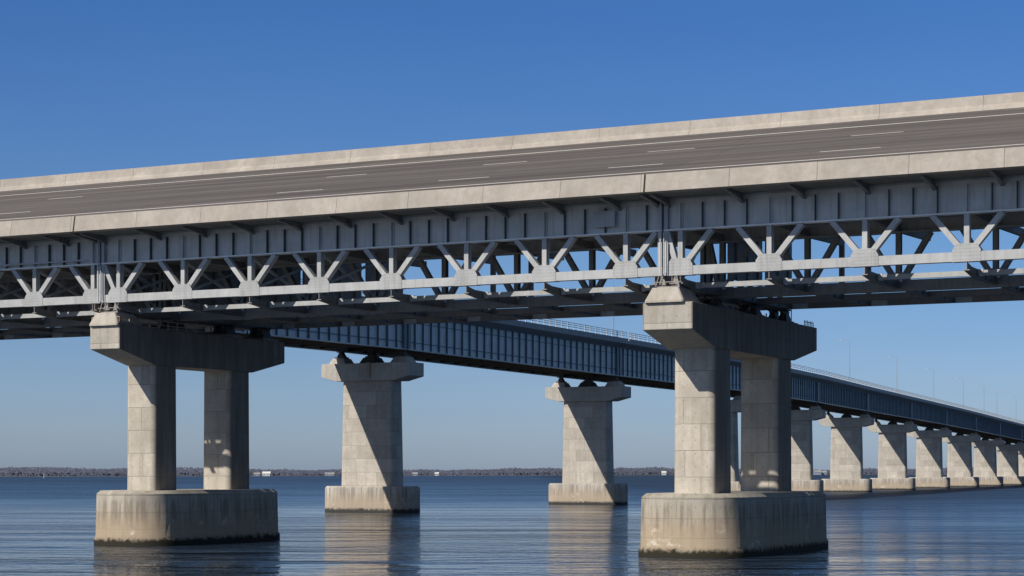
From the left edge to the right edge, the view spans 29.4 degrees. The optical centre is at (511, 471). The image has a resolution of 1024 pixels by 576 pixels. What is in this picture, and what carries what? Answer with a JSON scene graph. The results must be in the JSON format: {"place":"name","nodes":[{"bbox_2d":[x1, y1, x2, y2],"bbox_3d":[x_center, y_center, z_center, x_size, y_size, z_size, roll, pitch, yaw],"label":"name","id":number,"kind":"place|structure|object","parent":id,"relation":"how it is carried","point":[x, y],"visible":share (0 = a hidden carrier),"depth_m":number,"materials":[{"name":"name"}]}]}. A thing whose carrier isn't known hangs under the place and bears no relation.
{"place":"outdoors","nodes":[
{"label":"outdoors","id":0,"kind":"place"},
{"bbox_2d":[17,467,74,468],"bbox_3d":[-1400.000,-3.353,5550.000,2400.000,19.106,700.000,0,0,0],"label":"hill","id":1,"kind":"structure","parent":0,"point":[43,467],"depth_m":5200.00,"materials":[{"name":"grey"}]},
{"bbox_2d":[0,474,972,476],"bbox_3d":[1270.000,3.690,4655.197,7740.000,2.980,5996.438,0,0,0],"label":"shore","id":2,"kind":"structure","parent":0,"point":[404,475],"depth_m":2274.73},
{"bbox_2d":[262,471,270,475],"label":"shore building","id":3,"kind":"structure","parent":2,"relation":"on","point":[265,473],"depth_m":2055.55,"materials":[{"name":"paint"}]},
{"bbox_2d":[325,472,334,475],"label":"shore building","id":4,"kind":"structure","parent":2,"relation":"on","point":[330,474],"depth_m":2117.81,"materials":[{"name":"paint"}]},
{"bbox_2d":[0,466,973,476],"bbox_3d":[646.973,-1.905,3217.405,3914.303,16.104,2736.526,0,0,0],"label":"distant wood","id":5,"kind":"object","parent":2,"relation":"on","point":[123,471],"visible":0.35,"depth_m":2162.26,"materials":[{"name":"green plant"}]},
{"bbox_2d":[813,470,820,474],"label":"shore building","id":6,"kind":"structure","parent":2,"relation":"on","point":[816,472],"depth_m":2752.56,"materials":[{"name":"paint"}]},
{"bbox_2d":[0,475,1023,575],"bbox_3d":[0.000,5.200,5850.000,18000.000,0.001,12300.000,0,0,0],"label":"river water","id":7,"kind":"structure","parent":0,"point":[488,526],"depth_m":153.22,"materials":[{"name":"blue liquid"}]},
{"bbox_2d":[89,302,284,545],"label":"bridge pier","id":8,"kind":"structure","parent":7,"relation":"in","point":[151,505],"depth_m":139.05,"materials":[{"name":"concrete"}]},
{"bbox_2d":[0,156,274,339],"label":"truss bridge span","id":9,"kind":"object","parent":8,"relation":"on","point":[48,266],"visible":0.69,"depth_m":145.97,"materials":[{"name":"paint"}]},
{"bbox_2d":[321,349,423,512],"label":"bridge pier","id":10,"kind":"structure","parent":7,"relation":"in","point":[372,463],"depth_m":247.27,"materials":[{"name":"concrete"}]},
{"bbox_2d":[3,279,407,351],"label":"girder bridge span","id":11,"kind":"object","parent":10,"relation":"on","point":[334,339],"visible":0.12,"depth_m":238.37,"materials":[{"name":"blue paint"}]},
{"bbox_2d":[545,376,630,504],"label":"bridge pier","id":12,"kind":"structure","parent":7,"relation":"in","point":[588,470],"depth_m":303.84,"materials":[{"name":"concrete"}]},
{"bbox_2d":[340,310,627,376],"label":"girder bridge span","id":13,"kind":"object","parent":12,"relation":"on","point":[519,346],"visible":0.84,"depth_m":274.80,"materials":[{"name":"blue paint"}]},
{"bbox_2d":[638,275,827,557],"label":"bridge pier","id":14,"kind":"structure","parent":7,"relation":"in","point":[703,510],"depth_m":119.62,"materials":[{"name":"concrete"}]},
{"bbox_2d":[74,113,780,329],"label":"truss bridge span","id":15,"kind":"object","parent":14,"relation":"on","point":[328,223],"visible":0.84,"depth_m":129.99,"materials":[{"name":"paint"}]},
{"bbox_2d":[645,92,1023,309],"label":"truss bridge span","id":16,"kind":"object","parent":14,"relation":"on","point":[923,170],"visible":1,"depth_m":114.88,"materials":[{"name":"paint"}]},
{"bbox_2d":[730,391,740,490],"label":"bridge pier","id":17,"kind":"structure","parent":7,"relation":"in","point":[735,405],"depth_m":361.45,"materials":[{"name":"concrete"}]},
{"bbox_2d":[559,332,740,390],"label":"girder bridge span","id":18,"kind":"object","parent":17,"relation":"on","point":[643,363],"visible":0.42,"depth_m":316.61,"materials":[{"name":"blue paint"}]},
{"bbox_2d":[791,402,825,492],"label":"bridge pier","id":19,"kind":"structure","parent":7,"relation":"in","point":[801,453],"depth_m":421.84,"materials":[{"name":"concrete"}]},
{"bbox_2d":[730,363,825,401],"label":"girder bridge span","id":20,"kind":"object","parent":19,"relation":"on","point":[804,385],"visible":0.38,"depth_m":408.57,"materials":[{"name":"blue paint"}]},
{"bbox_2d":[819,411,873,491],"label":"bridge pier","id":21,"kind":"structure","parent":7,"relation":"in","point":[846,466],"depth_m":482.89,"materials":[{"name":"concrete"}]},
{"bbox_2d":[791,371,874,410],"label":"girder bridge span","id":22,"kind":"object","parent":21,"relation":"on","point":[835,393],"visible":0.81,"depth_m":451.14,"materials":[{"name":"blue paint"}]},
{"bbox_2d":[839,340,850,381],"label":"street lamp","id":23,"kind":"object","parent":22,"relation":"on","point":[849,356],"visible":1,"depth_m":451.73,"materials":[{"name":"metal"}]},
{"bbox_2d":[868,418,916,489],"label":"bridge pier","id":24,"kind":"structure","parent":7,"relation":"in","point":[892,459],"depth_m":541.37,"materials":[{"name":"concrete"}]},
{"bbox_2d":[827,384,917,418],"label":"girder bridge span","id":25,"kind":"object","parent":24,"relation":"on","point":[884,403],"visible":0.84,"depth_m":509.03,"materials":[{"name":"blue paint"}]},
{"bbox_2d":[907,425,951,487],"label":"bridge pier","id":26,"kind":"structure","parent":7,"relation":"in","point":[929,466],"depth_m":593.81,"materials":[{"name":"concrete"}]},
{"bbox_2d":[876,394,951,424],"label":"girder bridge span","id":27,"kind":"object","parent":26,"relation":"on","point":[926,411],"visible":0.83,"depth_m":565.41,"materials":[{"name":"blue paint"}]},
{"bbox_2d":[926,368,933,397],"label":"street lamp","id":28,"kind":"object","parent":27,"relation":"on","point":[933,382],"visible":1,"depth_m":566.26,"materials":[{"name":"metal"}]},
{"bbox_2d":[942,430,980,486],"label":"bridge pier","id":29,"kind":"structure","parent":7,"relation":"in","point":[959,468],"depth_m":642.22,"materials":[{"name":"concrete"}]},
{"bbox_2d":[917,403,980,429],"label":"girder bridge span","id":30,"kind":"object","parent":29,"relation":"on","point":[960,418],"visible":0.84,"depth_m":616.85,"materials":[{"name":"blue paint"}]},
{"bbox_2d":[972,436,1004,485],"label":"bridge pier","id":31,"kind":"structure","parent":7,"relation":"in","point":[985,465],"depth_m":690.16,"materials":[{"name":"concrete"}]},
{"bbox_2d":[952,410,1004,435],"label":"girder bridge span","id":32,"kind":"object","parent":31,"relation":"on","point":[987,423],"visible":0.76,"depth_m":665.80,"materials":[{"name":"blue paint"}]},
{"bbox_2d":[996,440,1023,484],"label":"bridge pier","id":33,"kind":"structure","parent":7,"relation":"in","point":[1007,464],"depth_m":738.09,"materials":[{"name":"concrete"}]},
{"bbox_2d":[980,417,1023,439],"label":"girder bridge span","id":34,"kind":"object","parent":33,"relation":"on","point":[1010,429],"visible":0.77,"depth_m":713.02,"materials":[{"name":"blue paint"}]},
{"bbox_2d":[1018,450,1023,475],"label":"bridge pier","id":35,"kind":"structure","parent":7,"relation":"in","point":[1021,461],"depth_m":787.57,"materials":[{"name":"concrete"}]},
{"bbox_2d":[1005,428,1023,443],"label":"girder bridge span","id":36,"kind":"object","parent":35,"relation":"on","point":[1014,441],"visible":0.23,"depth_m":751.46,"materials":[{"name":"blue paint"}]},
{"bbox_2d":[0,0,1023,470],"label":"sky","id":37,"kind":"structure","parent":0,"point":[86,85],"materials":[{"name":"blue"}]}
]}

